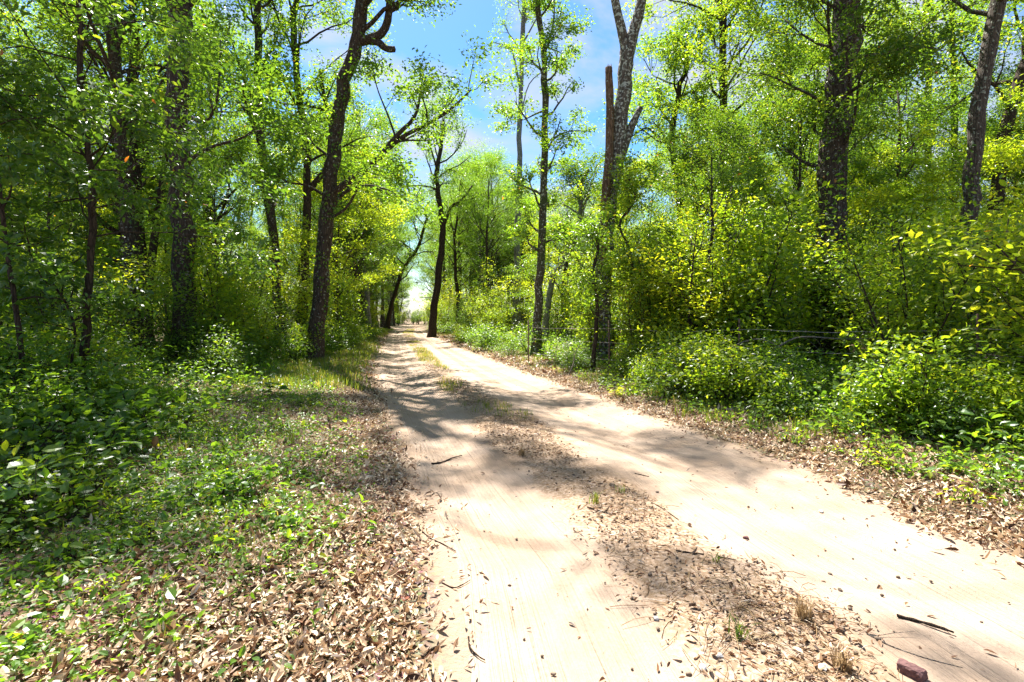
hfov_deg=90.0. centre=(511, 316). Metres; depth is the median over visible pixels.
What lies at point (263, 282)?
sapling
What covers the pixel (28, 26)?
woodland tree
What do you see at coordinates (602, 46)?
sky
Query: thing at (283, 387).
leafy plant
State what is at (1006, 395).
bush
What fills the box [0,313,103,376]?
bush
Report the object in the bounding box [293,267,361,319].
sapling
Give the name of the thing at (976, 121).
leaning tree
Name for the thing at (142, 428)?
leafy plant
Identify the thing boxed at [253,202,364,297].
understory tree
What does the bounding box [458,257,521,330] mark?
sapling
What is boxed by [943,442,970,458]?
leafy plant
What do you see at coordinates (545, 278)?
understory tree
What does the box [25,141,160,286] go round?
understory tree
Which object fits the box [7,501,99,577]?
leafy plant
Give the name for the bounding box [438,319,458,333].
bush
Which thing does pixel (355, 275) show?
woodland tree
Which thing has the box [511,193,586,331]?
understory tree
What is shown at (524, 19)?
bare tree
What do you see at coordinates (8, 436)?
leafy plant
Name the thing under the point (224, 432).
leafy plant
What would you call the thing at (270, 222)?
slim tree
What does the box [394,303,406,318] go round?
understory tree
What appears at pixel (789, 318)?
sapling
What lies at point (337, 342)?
bush
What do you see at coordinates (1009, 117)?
leaning tree
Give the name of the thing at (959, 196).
woodland tree
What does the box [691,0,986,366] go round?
oak tree
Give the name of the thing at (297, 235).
understory tree
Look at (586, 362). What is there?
bush
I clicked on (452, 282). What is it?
sapling
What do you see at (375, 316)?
sapling
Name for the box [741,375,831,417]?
bush
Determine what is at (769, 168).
understory tree
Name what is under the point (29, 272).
sapling
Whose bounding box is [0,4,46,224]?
woodland tree
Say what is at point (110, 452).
leafy plant
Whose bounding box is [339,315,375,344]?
bush
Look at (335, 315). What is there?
sapling
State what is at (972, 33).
slim tree
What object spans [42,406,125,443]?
leafy plant
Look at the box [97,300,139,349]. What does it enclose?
sapling
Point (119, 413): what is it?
leafy plant
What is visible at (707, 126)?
understory tree
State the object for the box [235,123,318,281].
woodland tree
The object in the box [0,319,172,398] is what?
bush
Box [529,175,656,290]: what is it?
woodland tree
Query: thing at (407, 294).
woodland tree
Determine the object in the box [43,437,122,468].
leafy plant
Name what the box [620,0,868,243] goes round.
bright tree
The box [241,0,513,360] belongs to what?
leaning oak
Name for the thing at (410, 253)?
leaning tree
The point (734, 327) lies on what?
sapling
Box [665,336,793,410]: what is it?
bush
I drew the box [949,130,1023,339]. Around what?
understory tree
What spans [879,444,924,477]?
leafy plant
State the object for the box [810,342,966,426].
bush
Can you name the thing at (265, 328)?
bush
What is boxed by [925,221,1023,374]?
sapling
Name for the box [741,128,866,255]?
woodland tree
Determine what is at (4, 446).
leafy plant
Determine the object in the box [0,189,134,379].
whip sapling
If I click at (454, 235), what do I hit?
woodland tree
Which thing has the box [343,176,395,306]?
woodland tree
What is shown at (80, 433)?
leafy plant
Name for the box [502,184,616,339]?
woodland tree
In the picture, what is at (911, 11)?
slim tree
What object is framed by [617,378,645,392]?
leafy plant
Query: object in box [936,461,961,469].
leafy plant
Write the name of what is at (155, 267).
sapling
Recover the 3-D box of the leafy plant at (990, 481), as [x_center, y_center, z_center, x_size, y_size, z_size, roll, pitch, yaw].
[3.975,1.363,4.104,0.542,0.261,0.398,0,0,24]
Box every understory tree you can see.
[0,114,136,318]
[2,135,77,238]
[3,138,73,312]
[6,115,156,271]
[12,200,69,259]
[20,124,197,280]
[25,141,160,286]
[28,152,158,315]
[62,166,202,311]
[104,161,226,314]
[111,178,202,341]
[122,108,304,321]
[146,179,235,310]
[222,223,283,284]
[233,201,310,310]
[235,213,289,279]
[242,166,344,318]
[243,142,413,328]
[247,108,411,319]
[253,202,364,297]
[280,219,315,285]
[342,260,391,315]
[394,281,409,323]
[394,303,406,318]
[474,255,520,312]
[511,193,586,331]
[520,243,572,329]
[536,195,630,297]
[574,154,667,346]
[590,150,688,261]
[607,104,804,332]
[634,202,674,253]
[636,142,740,248]
[645,71,818,285]
[645,144,758,265]
[656,156,774,253]
[713,154,807,281]
[726,36,930,355]
[763,157,885,272]
[792,141,925,333]
[840,156,929,346]
[841,140,981,273]
[848,74,1023,354]
[863,177,954,272]
[892,149,942,253]
[913,90,1023,344]
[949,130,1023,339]
[979,100,1023,243]
[1003,196,1023,292]
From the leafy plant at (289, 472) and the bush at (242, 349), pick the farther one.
the bush at (242, 349)
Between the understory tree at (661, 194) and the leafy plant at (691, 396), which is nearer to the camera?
the leafy plant at (691, 396)
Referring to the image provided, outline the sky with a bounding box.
[0,0,1023,316]
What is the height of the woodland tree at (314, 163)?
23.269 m
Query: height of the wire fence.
1.674 m
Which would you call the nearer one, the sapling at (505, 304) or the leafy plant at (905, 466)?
the leafy plant at (905, 466)
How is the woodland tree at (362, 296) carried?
on the ground at (436, 572)
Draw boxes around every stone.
[699,663,706,671]
[716,653,723,658]
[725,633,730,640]
[817,663,827,670]
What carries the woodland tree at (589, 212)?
on the ground at (436, 572)
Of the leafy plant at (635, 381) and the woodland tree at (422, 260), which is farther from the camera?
the woodland tree at (422, 260)
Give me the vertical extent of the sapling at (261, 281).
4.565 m
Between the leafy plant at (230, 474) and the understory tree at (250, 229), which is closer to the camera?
the leafy plant at (230, 474)
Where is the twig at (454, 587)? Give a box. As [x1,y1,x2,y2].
[442,580,469,587]
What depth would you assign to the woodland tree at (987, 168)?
29.87 m
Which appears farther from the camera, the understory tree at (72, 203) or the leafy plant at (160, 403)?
the understory tree at (72, 203)
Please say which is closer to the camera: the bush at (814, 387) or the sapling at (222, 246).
the bush at (814, 387)
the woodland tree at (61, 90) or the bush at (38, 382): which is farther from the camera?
the woodland tree at (61, 90)
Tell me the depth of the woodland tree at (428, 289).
124.87 m
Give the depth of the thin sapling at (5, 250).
6.39 m
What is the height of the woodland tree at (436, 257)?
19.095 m
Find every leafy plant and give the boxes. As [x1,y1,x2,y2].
[0,391,100,449]
[0,398,91,448]
[0,402,111,460]
[0,414,40,444]
[0,428,61,462]
[0,444,74,497]
[0,444,83,534]
[0,445,137,499]
[0,449,23,470]
[0,467,104,532]
[0,469,68,542]
[0,471,68,518]
[0,505,44,535]
[0,511,78,561]
[1,440,123,511]
[1,446,64,479]
[7,438,125,479]
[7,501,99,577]
[8,416,124,468]
[9,415,52,455]
[13,382,102,430]
[21,469,102,524]
[26,421,89,460]
[39,384,157,436]
[39,428,114,480]
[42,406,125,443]
[42,557,97,576]
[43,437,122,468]
[65,416,156,458]
[71,446,102,482]
[75,565,135,603]
[87,439,155,470]
[90,378,191,430]
[92,480,163,521]
[94,415,173,438]
[112,394,169,409]
[119,440,147,456]
[120,583,179,630]
[125,510,168,539]
[130,384,173,423]
[152,454,295,507]
[155,444,187,463]
[169,404,207,421]
[180,444,241,471]
[191,404,217,428]
[196,516,257,562]
[199,414,233,437]
[241,394,265,407]
[244,395,275,411]
[249,373,289,394]
[262,403,283,418]
[264,410,290,433]
[273,453,315,482]
[291,394,326,406]
[299,398,315,413]
[306,389,321,400]
[571,367,591,377]
[595,372,620,382]
[596,373,628,388]
[608,384,624,396]
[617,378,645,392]
[621,377,641,395]
[626,384,680,400]
[635,375,660,389]
[639,382,659,388]
[678,387,711,408]
[686,400,712,417]
[702,396,729,423]
[703,388,726,407]
[716,406,736,422]
[735,393,813,423]
[740,410,768,432]
[761,406,805,423]
[774,420,821,447]
[786,420,802,436]
[792,407,825,431]
[800,409,894,443]
[807,436,847,454]
[815,399,854,430]
[827,406,861,432]
[844,433,891,470]
[854,423,890,450]
[857,428,915,456]
[869,457,894,467]
[879,420,909,447]
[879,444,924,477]
[904,433,977,467]
[935,450,979,479]
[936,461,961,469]
[936,466,997,507]
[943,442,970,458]
[959,444,1023,482]
[964,467,1023,497]
[969,438,1015,466]
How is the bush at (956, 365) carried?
on the ground at (436, 572)
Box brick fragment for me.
[896,658,927,681]
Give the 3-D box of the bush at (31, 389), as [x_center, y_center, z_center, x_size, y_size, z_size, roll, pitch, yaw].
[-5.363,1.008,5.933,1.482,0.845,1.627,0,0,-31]
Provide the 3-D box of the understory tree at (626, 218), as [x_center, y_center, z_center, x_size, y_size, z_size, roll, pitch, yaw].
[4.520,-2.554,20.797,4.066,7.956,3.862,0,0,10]
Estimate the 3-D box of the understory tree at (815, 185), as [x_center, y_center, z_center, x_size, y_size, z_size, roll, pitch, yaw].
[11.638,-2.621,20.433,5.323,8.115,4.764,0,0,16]
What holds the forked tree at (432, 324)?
on the ground at (436, 572)
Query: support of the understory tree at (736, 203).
on the ground at (436, 572)
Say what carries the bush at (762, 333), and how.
on the ground at (436, 572)
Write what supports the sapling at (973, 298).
on the ground at (436, 572)
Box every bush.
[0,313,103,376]
[0,314,114,380]
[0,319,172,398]
[0,325,60,397]
[0,330,133,385]
[0,350,78,445]
[0,352,121,447]
[4,367,116,412]
[15,330,156,392]
[51,334,119,356]
[55,363,178,399]
[69,329,168,385]
[92,323,161,361]
[94,340,152,373]
[142,315,260,377]
[165,312,275,361]
[171,334,216,368]
[185,336,257,373]
[200,339,256,371]
[208,335,261,363]
[211,328,262,359]
[226,319,281,361]
[228,313,298,360]
[245,343,283,366]
[250,321,288,353]
[257,332,293,357]
[270,326,318,362]
[282,320,327,356]
[302,326,358,351]
[325,321,367,349]
[325,322,353,347]
[325,334,339,355]
[326,319,352,343]
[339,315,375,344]
[341,320,368,345]
[367,329,381,336]
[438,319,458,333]
[452,322,489,344]
[453,323,471,342]
[456,321,497,347]
[465,320,521,351]
[486,339,521,355]
[502,332,517,346]
[507,320,563,354]
[557,341,603,367]
[560,347,602,371]
[576,343,603,364]
[599,348,655,379]
[610,330,669,372]
[611,344,627,365]
[616,349,632,374]
[620,353,659,382]
[625,336,693,381]
[625,354,657,383]
[628,344,705,392]
[631,322,692,381]
[633,329,750,400]
[637,355,670,387]
[640,328,709,381]
[643,327,754,393]
[661,325,761,368]
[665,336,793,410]
[674,341,761,400]
[712,339,839,402]
[719,336,764,369]
[723,311,809,364]
[725,359,831,415]
[728,327,860,389]
[737,336,841,398]
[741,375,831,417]
[758,368,835,406]
[778,333,831,366]
[808,384,912,424]
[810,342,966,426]
[813,350,901,386]
[822,322,1023,445]
[839,344,973,422]
[878,347,972,411]
[885,370,1014,446]
[905,321,1023,403]
[927,352,1023,425]
[931,354,1023,440]
[961,376,1023,427]
[962,405,1023,445]
[998,411,1023,448]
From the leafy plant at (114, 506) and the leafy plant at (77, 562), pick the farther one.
the leafy plant at (114, 506)
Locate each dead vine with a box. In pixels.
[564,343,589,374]
[719,338,795,373]
[774,336,933,352]
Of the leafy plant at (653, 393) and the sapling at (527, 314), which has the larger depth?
the sapling at (527, 314)
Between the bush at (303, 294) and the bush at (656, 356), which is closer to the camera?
the bush at (656, 356)
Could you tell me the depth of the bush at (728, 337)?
8.98 m
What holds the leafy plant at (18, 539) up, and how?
on the ground at (436, 572)
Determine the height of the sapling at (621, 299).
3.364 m
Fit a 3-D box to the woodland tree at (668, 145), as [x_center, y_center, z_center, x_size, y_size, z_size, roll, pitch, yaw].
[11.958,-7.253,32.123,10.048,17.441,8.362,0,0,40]
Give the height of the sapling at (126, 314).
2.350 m
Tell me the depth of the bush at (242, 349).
12.85 m
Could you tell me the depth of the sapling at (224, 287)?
13.12 m
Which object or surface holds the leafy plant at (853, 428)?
on the ground at (436, 572)
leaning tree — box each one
[373,187,464,328]
[864,0,1023,359]
[880,0,1023,352]
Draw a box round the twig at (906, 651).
[866,631,962,667]
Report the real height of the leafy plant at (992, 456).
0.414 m
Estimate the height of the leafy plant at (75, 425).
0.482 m
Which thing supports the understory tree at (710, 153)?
on the ground at (436, 572)
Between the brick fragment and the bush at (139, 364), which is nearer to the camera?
the brick fragment
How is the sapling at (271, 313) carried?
on the ground at (436, 572)
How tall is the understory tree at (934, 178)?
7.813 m
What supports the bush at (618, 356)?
on the ground at (436, 572)
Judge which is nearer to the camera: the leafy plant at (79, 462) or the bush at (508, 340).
the leafy plant at (79, 462)
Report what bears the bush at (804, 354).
on the ground at (436, 572)
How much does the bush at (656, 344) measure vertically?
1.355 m
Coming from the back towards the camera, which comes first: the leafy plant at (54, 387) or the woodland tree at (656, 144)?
the woodland tree at (656, 144)
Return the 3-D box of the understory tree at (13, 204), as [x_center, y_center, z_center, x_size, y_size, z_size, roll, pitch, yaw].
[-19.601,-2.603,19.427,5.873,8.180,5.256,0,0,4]
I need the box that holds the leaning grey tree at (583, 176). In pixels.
[532,142,604,338]
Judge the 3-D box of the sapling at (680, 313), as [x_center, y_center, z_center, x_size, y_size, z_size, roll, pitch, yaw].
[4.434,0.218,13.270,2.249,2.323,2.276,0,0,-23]
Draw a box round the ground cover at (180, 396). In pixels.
[0,330,1023,681]
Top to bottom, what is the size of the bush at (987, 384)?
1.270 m
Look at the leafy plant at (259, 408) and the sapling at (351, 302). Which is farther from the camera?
the sapling at (351, 302)
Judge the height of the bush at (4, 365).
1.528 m
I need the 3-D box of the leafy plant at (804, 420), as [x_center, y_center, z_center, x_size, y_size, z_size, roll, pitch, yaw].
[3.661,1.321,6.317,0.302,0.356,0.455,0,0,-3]
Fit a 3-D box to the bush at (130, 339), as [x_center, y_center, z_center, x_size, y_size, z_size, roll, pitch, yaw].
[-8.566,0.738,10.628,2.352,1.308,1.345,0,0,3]
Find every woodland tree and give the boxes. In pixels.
[0,0,107,259]
[0,0,123,229]
[0,0,282,335]
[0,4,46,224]
[4,38,193,255]
[6,0,226,314]
[101,0,306,293]
[140,13,275,216]
[191,143,261,256]
[217,184,263,261]
[223,128,280,292]
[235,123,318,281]
[246,79,397,274]
[253,191,294,278]
[280,154,321,275]
[292,126,413,317]
[295,168,408,323]
[295,204,415,287]
[299,146,370,281]
[310,153,398,322]
[316,119,397,292]
[336,196,411,320]
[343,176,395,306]
[369,222,405,327]
[377,222,417,326]
[378,190,416,325]
[380,208,416,306]
[380,234,417,298]
[384,248,416,322]
[385,220,422,325]
[396,249,413,322]
[397,172,468,311]
[398,274,413,320]
[404,147,508,304]
[411,197,465,296]
[411,258,434,300]
[413,151,491,322]
[413,233,451,296]
[414,243,441,300]
[417,216,465,297]
[419,217,468,293]
[423,208,468,297]
[430,150,512,294]
[433,159,499,290]
[436,146,534,297]
[441,140,537,323]
[444,137,522,301]
[445,140,513,291]
[449,141,548,288]
[483,183,572,330]
[484,183,546,322]
[485,187,552,320]
[496,182,536,326]
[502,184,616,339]
[510,245,546,319]
[527,200,592,278]
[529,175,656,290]
[581,190,599,255]
[600,192,650,281]
[625,67,776,252]
[633,81,807,257]
[671,92,756,239]
[683,0,904,240]
[712,0,935,277]
[741,2,887,214]
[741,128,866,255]
[747,137,868,240]
[764,7,948,333]
[767,73,967,342]
[799,9,1023,255]
[802,69,975,235]
[878,149,962,233]
[903,119,1006,213]
[918,169,1011,225]
[934,75,1023,226]
[937,68,1022,336]
[958,45,1023,212]
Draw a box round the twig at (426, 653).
[421,645,437,656]
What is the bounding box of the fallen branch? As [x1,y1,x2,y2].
[141,442,197,470]
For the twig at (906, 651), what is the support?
on the sandy road
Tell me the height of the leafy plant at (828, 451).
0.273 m
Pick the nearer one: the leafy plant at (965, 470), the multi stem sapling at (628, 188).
the leafy plant at (965, 470)
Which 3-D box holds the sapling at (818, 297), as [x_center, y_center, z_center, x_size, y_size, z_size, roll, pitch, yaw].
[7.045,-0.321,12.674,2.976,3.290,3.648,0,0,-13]
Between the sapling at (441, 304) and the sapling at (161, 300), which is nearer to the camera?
the sapling at (161, 300)
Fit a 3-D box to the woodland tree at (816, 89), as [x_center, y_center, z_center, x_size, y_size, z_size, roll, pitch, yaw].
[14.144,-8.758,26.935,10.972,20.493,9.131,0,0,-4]
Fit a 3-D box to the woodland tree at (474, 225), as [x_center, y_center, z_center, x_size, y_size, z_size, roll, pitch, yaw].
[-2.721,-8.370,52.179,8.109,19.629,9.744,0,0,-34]
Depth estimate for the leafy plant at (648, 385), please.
9.65 m
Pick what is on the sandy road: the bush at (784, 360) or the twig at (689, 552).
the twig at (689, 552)
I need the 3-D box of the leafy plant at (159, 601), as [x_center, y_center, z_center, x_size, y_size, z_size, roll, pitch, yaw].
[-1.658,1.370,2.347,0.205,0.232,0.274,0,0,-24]
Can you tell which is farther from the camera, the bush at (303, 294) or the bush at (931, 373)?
the bush at (303, 294)
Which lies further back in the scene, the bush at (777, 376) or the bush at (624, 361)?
the bush at (624, 361)
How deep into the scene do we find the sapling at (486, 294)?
29.53 m
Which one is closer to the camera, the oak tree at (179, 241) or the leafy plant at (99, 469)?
the leafy plant at (99, 469)
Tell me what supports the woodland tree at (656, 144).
on the ground at (436, 572)
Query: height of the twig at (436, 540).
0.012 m
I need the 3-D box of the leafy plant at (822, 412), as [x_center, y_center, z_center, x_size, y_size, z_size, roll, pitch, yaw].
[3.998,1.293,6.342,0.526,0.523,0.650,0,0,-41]
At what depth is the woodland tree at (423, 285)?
141.38 m
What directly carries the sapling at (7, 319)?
on the ground at (436, 572)
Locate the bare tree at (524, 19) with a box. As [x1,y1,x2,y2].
[490,0,565,332]
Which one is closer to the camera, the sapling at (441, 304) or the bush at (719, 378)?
the bush at (719, 378)
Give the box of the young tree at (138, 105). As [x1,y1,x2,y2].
[0,0,305,379]
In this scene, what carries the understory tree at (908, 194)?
on the ground at (436, 572)
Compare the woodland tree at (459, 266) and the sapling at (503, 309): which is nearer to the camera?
the sapling at (503, 309)
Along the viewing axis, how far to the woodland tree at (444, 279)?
58.19 m
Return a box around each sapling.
[0,15,158,393]
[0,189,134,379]
[0,213,171,344]
[0,219,40,341]
[0,224,52,335]
[0,253,73,348]
[1,193,53,268]
[4,222,169,343]
[12,261,141,351]
[13,247,112,340]
[40,250,173,350]
[55,276,138,346]
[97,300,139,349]
[98,229,230,339]
[108,298,157,335]
[140,291,213,350]
[145,271,201,334]
[146,232,273,346]
[149,226,262,338]
[195,254,269,316]
[197,290,249,342]
[199,226,305,328]
[207,278,288,346]
[223,257,283,311]
[231,292,286,335]
[234,292,283,332]
[259,290,293,334]
[265,263,295,317]
[268,295,294,330]
[270,301,311,335]
[282,249,363,318]
[282,288,297,328]
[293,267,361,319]
[293,294,355,345]
[310,258,367,332]
[351,308,369,325]
[361,305,386,326]
[370,298,381,323]
[396,315,402,325]
[398,308,406,322]
[410,310,418,324]
[414,309,421,324]
[418,297,443,321]
[424,278,470,327]
[427,285,454,320]
[432,272,472,322]
[437,299,461,329]
[437,300,460,332]
[447,303,466,329]
[451,294,492,332]
[454,295,477,327]
[455,273,518,331]
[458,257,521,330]
[462,288,504,335]
[487,290,515,331]
[488,288,527,334]
[494,289,512,330]
[497,288,529,330]
[517,299,533,331]
[518,267,560,326]
[520,297,544,329]
[523,253,578,325]
[533,290,569,337]
[543,279,573,338]
[545,232,617,334]
[546,148,674,350]
[546,203,628,371]
[551,253,623,351]
[551,284,583,333]
[554,275,624,342]
[562,215,663,345]
[580,287,628,348]
[587,233,687,344]
[592,230,658,309]
[595,203,700,347]
[596,223,682,343]
[596,267,693,353]
[609,193,785,353]
[612,263,655,346]
[613,210,698,337]
[631,226,733,341]
[634,215,818,338]
[652,292,705,343]
[663,216,718,324]
[673,195,864,337]
[678,174,851,341]
[679,274,784,355]
[682,160,854,353]
[685,176,856,342]
[709,276,833,360]
[719,213,840,317]
[752,249,864,351]
[772,217,883,359]
[773,200,992,365]
[786,206,938,360]
[786,250,853,351]
[796,175,1015,377]
[811,228,966,359]
[818,245,971,362]
[832,235,965,349]
[835,227,1012,364]
[851,191,1018,351]
[862,213,1021,371]
[890,138,1023,384]
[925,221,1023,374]
[945,217,1023,363]
[946,191,1023,375]
[946,215,1023,360]
[954,205,1023,374]
[962,184,1023,344]
[982,150,1023,295]
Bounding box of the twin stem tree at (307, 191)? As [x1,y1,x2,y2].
[218,0,411,335]
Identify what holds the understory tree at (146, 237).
on the ground at (436, 572)
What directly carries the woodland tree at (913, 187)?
on the ground at (436, 572)
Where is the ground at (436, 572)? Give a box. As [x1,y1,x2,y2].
[0,318,1023,681]
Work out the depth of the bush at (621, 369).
11.18 m
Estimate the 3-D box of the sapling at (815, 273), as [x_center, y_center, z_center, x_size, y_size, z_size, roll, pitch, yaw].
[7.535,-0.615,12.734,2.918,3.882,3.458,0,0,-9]
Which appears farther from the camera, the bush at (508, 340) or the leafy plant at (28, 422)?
the bush at (508, 340)
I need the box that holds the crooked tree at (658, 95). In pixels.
[597,6,755,261]
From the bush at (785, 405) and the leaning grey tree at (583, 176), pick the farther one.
the leaning grey tree at (583, 176)
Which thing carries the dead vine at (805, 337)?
on the wire fence
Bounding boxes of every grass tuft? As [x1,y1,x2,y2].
[279,423,302,443]
[516,444,526,455]
[589,491,600,504]
[711,551,721,562]
[717,610,757,641]
[776,590,818,621]
[815,636,869,675]
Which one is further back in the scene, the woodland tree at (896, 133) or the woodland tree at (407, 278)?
the woodland tree at (407, 278)
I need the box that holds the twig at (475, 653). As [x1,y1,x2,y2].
[468,636,484,659]
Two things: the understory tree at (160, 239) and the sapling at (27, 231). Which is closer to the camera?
the sapling at (27, 231)
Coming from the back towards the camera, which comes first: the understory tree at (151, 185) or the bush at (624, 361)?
the understory tree at (151, 185)
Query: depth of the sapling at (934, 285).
7.99 m
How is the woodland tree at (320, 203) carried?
on the ground at (436, 572)
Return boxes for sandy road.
[378,322,1023,681]
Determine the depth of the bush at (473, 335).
23.27 m
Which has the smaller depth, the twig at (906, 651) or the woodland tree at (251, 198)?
the twig at (906, 651)
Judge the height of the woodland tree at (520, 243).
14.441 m
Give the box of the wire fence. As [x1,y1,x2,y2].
[527,314,1020,401]
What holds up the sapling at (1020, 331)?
on the ground at (436, 572)
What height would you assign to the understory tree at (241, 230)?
7.885 m
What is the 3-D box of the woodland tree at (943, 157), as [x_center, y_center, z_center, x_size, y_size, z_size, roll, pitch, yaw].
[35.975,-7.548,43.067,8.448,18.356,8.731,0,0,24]
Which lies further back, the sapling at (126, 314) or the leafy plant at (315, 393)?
the sapling at (126, 314)
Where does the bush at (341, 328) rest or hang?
on the ground at (436, 572)
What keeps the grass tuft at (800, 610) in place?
on the sandy road
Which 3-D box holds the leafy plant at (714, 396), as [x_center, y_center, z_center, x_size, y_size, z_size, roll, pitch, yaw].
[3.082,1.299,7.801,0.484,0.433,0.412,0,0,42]
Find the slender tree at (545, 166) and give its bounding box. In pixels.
[484,0,601,355]
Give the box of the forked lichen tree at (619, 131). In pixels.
[590,0,645,363]
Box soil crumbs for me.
[383,391,1009,681]
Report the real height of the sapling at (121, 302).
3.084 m
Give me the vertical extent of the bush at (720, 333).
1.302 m
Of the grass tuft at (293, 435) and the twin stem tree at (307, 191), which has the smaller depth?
the grass tuft at (293, 435)
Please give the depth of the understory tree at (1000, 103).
17.21 m
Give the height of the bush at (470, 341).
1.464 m
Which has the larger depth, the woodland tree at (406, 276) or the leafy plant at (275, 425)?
the woodland tree at (406, 276)
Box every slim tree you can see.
[137,0,371,343]
[852,0,1014,209]
[871,0,1021,332]
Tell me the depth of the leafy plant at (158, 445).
4.80 m
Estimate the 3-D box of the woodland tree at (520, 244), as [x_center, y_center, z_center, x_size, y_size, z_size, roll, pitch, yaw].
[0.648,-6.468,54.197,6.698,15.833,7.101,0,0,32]
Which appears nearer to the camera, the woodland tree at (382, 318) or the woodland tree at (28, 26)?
the woodland tree at (28, 26)
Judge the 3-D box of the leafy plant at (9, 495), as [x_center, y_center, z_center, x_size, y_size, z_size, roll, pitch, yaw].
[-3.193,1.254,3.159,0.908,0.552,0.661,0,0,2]
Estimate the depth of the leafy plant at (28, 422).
5.00 m
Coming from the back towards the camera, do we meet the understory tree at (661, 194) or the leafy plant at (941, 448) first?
the understory tree at (661, 194)
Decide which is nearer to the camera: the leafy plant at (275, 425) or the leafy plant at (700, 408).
the leafy plant at (275, 425)
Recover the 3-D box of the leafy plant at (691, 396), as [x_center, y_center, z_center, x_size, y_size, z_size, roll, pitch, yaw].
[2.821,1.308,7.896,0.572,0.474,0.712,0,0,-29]
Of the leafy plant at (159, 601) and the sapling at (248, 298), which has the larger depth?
the sapling at (248, 298)
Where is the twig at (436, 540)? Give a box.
[419,528,455,551]
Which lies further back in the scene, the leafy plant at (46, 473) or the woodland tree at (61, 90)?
the woodland tree at (61, 90)
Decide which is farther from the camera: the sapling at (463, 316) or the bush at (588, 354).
the sapling at (463, 316)
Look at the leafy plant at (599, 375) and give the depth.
10.98 m
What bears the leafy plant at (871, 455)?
on the ground at (436, 572)
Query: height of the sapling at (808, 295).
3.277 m
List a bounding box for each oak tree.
[0,0,238,355]
[160,0,332,365]
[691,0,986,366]
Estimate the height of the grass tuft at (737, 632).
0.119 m
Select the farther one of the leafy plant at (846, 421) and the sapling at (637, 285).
the sapling at (637, 285)
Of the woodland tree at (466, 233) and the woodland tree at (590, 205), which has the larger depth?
the woodland tree at (466, 233)
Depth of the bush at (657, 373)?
9.70 m
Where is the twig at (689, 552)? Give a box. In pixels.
[676,550,703,554]
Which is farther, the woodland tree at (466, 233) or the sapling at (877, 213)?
the woodland tree at (466, 233)
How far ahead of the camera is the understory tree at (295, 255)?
36.30 m
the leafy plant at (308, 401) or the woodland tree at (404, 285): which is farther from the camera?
the woodland tree at (404, 285)
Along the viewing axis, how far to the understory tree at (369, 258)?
27.62 m
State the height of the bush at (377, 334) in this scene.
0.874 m
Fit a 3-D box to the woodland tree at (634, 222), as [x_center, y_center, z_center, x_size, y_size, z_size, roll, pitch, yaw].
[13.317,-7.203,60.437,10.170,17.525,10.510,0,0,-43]
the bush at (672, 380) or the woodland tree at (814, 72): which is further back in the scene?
the woodland tree at (814, 72)
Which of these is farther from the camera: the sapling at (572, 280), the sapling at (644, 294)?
the sapling at (572, 280)
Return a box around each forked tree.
[0,0,241,348]
[366,68,498,337]
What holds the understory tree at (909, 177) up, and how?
on the ground at (436, 572)
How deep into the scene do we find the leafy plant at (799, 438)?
5.78 m
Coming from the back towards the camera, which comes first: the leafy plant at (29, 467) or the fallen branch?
the fallen branch
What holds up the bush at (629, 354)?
on the ground at (436, 572)
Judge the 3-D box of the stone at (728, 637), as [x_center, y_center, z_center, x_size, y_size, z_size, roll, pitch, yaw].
[0.985,1.465,2.339,0.032,0.027,0.044,0,0,22]
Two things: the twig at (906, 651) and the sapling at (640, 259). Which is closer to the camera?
the twig at (906, 651)
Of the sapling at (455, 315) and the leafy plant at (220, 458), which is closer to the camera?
the leafy plant at (220, 458)
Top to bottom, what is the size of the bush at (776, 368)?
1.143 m
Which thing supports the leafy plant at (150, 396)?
on the ground at (436, 572)
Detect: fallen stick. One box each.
[332,540,376,550]
[431,455,461,464]
[896,614,953,632]
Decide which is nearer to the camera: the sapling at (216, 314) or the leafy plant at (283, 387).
the leafy plant at (283, 387)
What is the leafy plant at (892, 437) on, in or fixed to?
on the ground at (436, 572)
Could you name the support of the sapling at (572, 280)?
on the ground at (436, 572)
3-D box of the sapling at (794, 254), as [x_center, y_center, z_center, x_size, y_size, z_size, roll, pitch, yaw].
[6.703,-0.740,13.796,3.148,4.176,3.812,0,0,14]
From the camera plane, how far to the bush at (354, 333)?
22.98 m
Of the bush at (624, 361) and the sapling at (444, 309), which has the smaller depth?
the bush at (624, 361)
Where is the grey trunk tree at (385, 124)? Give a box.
[292,73,416,330]
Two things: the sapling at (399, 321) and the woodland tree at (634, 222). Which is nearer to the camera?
the woodland tree at (634, 222)
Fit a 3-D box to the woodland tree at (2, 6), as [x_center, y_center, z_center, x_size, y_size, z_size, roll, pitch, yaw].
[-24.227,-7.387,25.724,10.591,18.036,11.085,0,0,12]
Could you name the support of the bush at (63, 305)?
on the ground at (436, 572)
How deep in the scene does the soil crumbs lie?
2.70 m
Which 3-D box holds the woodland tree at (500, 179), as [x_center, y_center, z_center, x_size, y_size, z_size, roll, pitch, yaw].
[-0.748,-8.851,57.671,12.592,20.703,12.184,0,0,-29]
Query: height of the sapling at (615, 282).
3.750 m
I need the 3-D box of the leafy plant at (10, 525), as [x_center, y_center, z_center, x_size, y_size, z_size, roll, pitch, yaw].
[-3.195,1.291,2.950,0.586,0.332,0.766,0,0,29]

